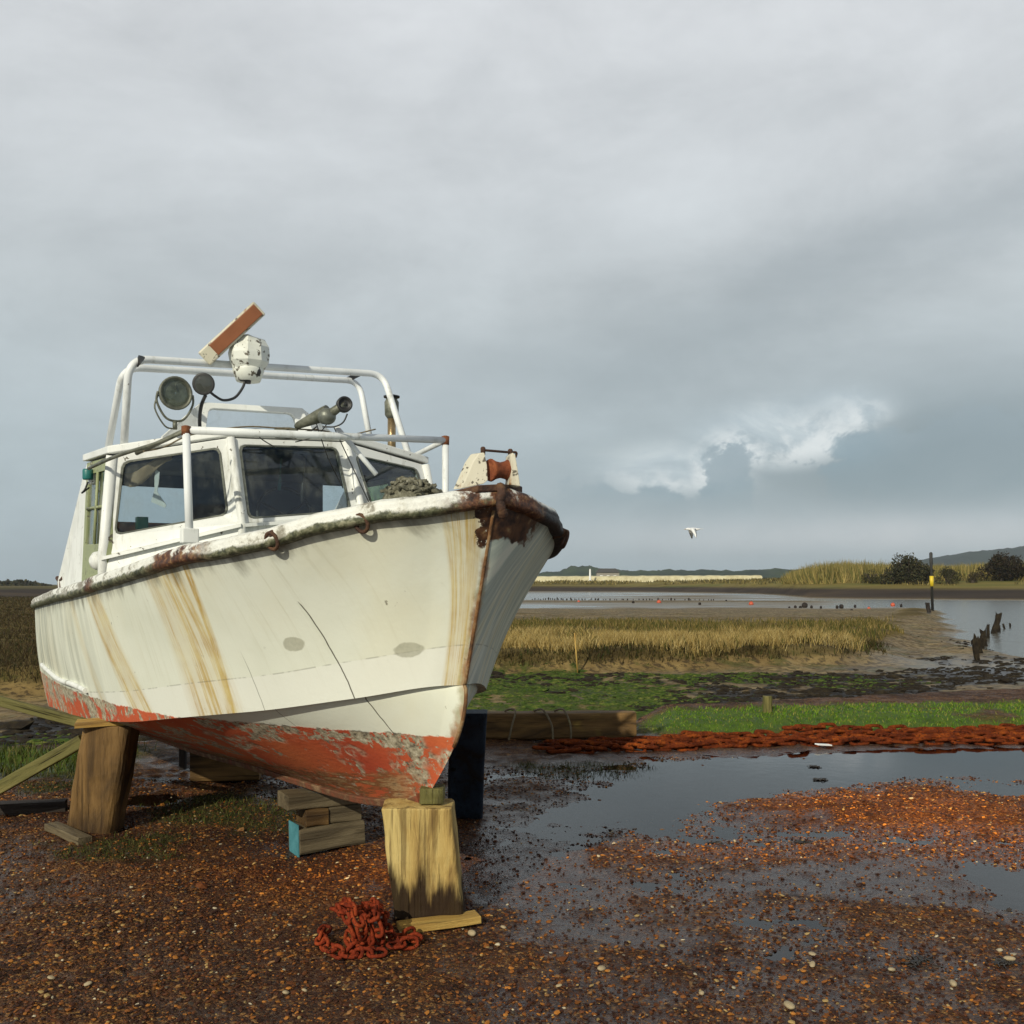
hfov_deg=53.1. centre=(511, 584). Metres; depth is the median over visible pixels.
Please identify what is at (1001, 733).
anchor chain
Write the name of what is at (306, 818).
timber block
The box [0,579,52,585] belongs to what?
wood
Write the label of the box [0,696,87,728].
timber rail
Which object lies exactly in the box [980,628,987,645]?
groyne stake
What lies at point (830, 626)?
marsh grass
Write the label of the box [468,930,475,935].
stone
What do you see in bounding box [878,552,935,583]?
bush
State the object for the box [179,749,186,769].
timber stake
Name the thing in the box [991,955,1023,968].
seaweed clump
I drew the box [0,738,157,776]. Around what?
grass
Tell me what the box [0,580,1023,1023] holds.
ground
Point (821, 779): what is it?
seaweed clump
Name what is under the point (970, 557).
hills
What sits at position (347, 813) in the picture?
timber block
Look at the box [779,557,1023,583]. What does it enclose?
reed bed
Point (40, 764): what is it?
timber brace
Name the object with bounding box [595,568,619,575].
house
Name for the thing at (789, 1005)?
stone
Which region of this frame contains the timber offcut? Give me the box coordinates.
[44,821,91,845]
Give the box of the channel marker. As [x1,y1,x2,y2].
[929,552,933,610]
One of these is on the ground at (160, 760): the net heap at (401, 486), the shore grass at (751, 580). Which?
the shore grass at (751, 580)
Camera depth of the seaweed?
23.42 m
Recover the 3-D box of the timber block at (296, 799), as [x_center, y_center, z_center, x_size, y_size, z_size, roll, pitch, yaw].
[-1.171,1.294,6.236,0.461,0.096,0.213,0,0,-30]
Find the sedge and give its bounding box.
[32,631,892,684]
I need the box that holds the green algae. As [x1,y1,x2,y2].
[0,663,940,745]
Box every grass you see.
[0,596,40,682]
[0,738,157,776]
[504,612,903,656]
[534,576,1023,584]
[639,698,1023,736]
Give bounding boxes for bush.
[861,570,879,583]
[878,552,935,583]
[934,565,963,583]
[965,571,981,582]
[974,551,1023,580]
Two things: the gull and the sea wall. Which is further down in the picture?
the sea wall
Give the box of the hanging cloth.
[124,456,172,486]
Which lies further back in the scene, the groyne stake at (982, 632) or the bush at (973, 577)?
the bush at (973, 577)
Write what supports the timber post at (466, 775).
on the ground at (160, 760)
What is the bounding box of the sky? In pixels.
[0,0,1023,584]
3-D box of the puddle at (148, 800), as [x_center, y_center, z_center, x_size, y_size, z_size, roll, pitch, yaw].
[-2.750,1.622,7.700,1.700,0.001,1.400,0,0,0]
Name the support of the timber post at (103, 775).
on the ground at (160, 760)
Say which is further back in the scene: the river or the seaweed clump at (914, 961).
the river
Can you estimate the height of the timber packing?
0.042 m
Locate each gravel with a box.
[0,756,1023,1023]
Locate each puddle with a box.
[127,792,183,806]
[464,743,1023,970]
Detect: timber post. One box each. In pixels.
[67,726,139,833]
[382,798,464,919]
[448,709,487,818]
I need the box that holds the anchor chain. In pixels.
[532,723,1023,753]
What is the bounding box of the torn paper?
[151,470,165,507]
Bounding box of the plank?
[397,910,480,932]
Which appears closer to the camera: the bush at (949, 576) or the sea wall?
the bush at (949, 576)
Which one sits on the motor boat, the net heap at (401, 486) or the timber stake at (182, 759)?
the net heap at (401, 486)
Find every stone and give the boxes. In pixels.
[84,981,91,986]
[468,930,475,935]
[597,965,605,970]
[783,1001,794,1009]
[809,961,814,966]
[949,979,956,986]
[1003,956,1015,960]
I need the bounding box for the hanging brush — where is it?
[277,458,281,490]
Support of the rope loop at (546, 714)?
hanging from the timber beam
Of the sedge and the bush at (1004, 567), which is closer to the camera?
the sedge
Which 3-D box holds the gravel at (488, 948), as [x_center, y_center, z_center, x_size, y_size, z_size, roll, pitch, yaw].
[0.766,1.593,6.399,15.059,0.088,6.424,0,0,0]
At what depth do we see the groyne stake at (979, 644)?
34.05 m
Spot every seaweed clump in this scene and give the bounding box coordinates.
[705,840,723,844]
[793,839,812,843]
[813,777,827,780]
[898,956,944,970]
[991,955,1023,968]
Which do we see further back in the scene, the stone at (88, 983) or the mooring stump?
the mooring stump
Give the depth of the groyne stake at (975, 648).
31.24 m
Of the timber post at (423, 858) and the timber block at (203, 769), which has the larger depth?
the timber block at (203, 769)
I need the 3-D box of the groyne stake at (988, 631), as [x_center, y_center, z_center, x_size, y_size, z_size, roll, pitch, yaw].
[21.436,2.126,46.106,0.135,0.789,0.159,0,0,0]
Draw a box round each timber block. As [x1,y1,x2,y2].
[190,753,261,781]
[278,788,357,810]
[288,819,364,856]
[296,807,328,827]
[327,803,360,823]
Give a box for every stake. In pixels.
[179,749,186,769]
[574,633,577,672]
[971,634,979,660]
[977,637,982,652]
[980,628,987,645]
[980,635,984,647]
[986,624,989,637]
[991,612,1001,632]
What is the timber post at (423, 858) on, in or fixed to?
on the plank
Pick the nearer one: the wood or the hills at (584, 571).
the wood
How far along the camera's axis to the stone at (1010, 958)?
4.37 m
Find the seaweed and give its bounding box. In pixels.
[0,634,1023,746]
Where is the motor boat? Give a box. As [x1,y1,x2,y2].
[31,302,569,806]
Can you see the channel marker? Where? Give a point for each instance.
(931, 576)
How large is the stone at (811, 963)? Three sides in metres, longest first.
0.041 x 0.025 x 0.016 m
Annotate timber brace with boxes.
[0,735,81,794]
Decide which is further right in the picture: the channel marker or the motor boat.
the channel marker
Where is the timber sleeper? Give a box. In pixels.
[0,798,67,815]
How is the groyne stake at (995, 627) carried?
in the river
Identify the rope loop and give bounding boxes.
[504,708,515,739]
[533,708,553,738]
[554,708,571,738]
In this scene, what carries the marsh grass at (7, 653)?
on the ground at (160, 760)
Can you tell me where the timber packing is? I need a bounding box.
[74,718,125,728]
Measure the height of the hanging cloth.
0.192 m
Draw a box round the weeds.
[0,757,663,861]
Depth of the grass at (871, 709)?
11.87 m
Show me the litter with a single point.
(820, 744)
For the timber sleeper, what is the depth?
7.12 m
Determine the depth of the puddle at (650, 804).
8.14 m
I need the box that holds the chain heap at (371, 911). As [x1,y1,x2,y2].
[314,897,422,959]
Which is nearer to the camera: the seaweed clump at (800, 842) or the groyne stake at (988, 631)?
the seaweed clump at (800, 842)
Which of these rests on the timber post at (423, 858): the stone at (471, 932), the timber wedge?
the timber wedge
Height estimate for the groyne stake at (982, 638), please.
0.703 m
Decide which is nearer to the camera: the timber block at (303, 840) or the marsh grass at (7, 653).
the timber block at (303, 840)
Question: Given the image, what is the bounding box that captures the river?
[520,593,1023,656]
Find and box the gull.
[684,528,699,537]
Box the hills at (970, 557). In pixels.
[922,546,1023,566]
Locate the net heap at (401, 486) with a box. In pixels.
[380,476,442,498]
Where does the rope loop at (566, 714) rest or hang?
hanging from the timber beam
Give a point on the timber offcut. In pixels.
(67, 833)
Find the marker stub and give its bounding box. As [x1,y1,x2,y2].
[925,603,930,612]
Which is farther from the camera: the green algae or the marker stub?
the marker stub
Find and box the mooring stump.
[762,695,771,712]
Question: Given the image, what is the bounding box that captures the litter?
[815,743,831,745]
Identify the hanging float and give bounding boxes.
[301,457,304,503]
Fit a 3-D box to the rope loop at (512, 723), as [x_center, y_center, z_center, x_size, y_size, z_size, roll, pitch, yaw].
[-0.013,1.434,10.554,0.100,0.322,0.238,0,0,-9]
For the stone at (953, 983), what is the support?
on the gravel at (488, 948)
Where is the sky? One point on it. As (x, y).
(747, 274)
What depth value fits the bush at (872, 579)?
207.64 m
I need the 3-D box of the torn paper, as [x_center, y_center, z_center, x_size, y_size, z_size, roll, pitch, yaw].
[-2.161,-0.587,6.259,0.092,0.233,0.032,0,0,-8]
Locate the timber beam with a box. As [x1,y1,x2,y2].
[486,710,636,739]
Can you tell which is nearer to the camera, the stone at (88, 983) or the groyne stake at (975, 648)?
the stone at (88, 983)
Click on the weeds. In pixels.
(243, 807)
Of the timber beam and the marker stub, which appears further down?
the timber beam
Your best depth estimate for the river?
103.61 m
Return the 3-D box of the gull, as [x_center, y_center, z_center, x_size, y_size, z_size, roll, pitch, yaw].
[6.036,-1.710,34.003,0.554,0.357,0.630,0,0,40]
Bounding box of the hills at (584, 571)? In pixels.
[538,565,800,578]
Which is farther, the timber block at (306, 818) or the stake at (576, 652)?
the stake at (576, 652)
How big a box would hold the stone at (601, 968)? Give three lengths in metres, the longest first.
0.041 x 0.033 x 0.019 m
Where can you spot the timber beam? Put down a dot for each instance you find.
(536, 725)
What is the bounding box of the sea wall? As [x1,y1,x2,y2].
[535,575,761,581]
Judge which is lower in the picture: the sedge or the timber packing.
the timber packing
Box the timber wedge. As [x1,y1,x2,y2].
[419,784,444,803]

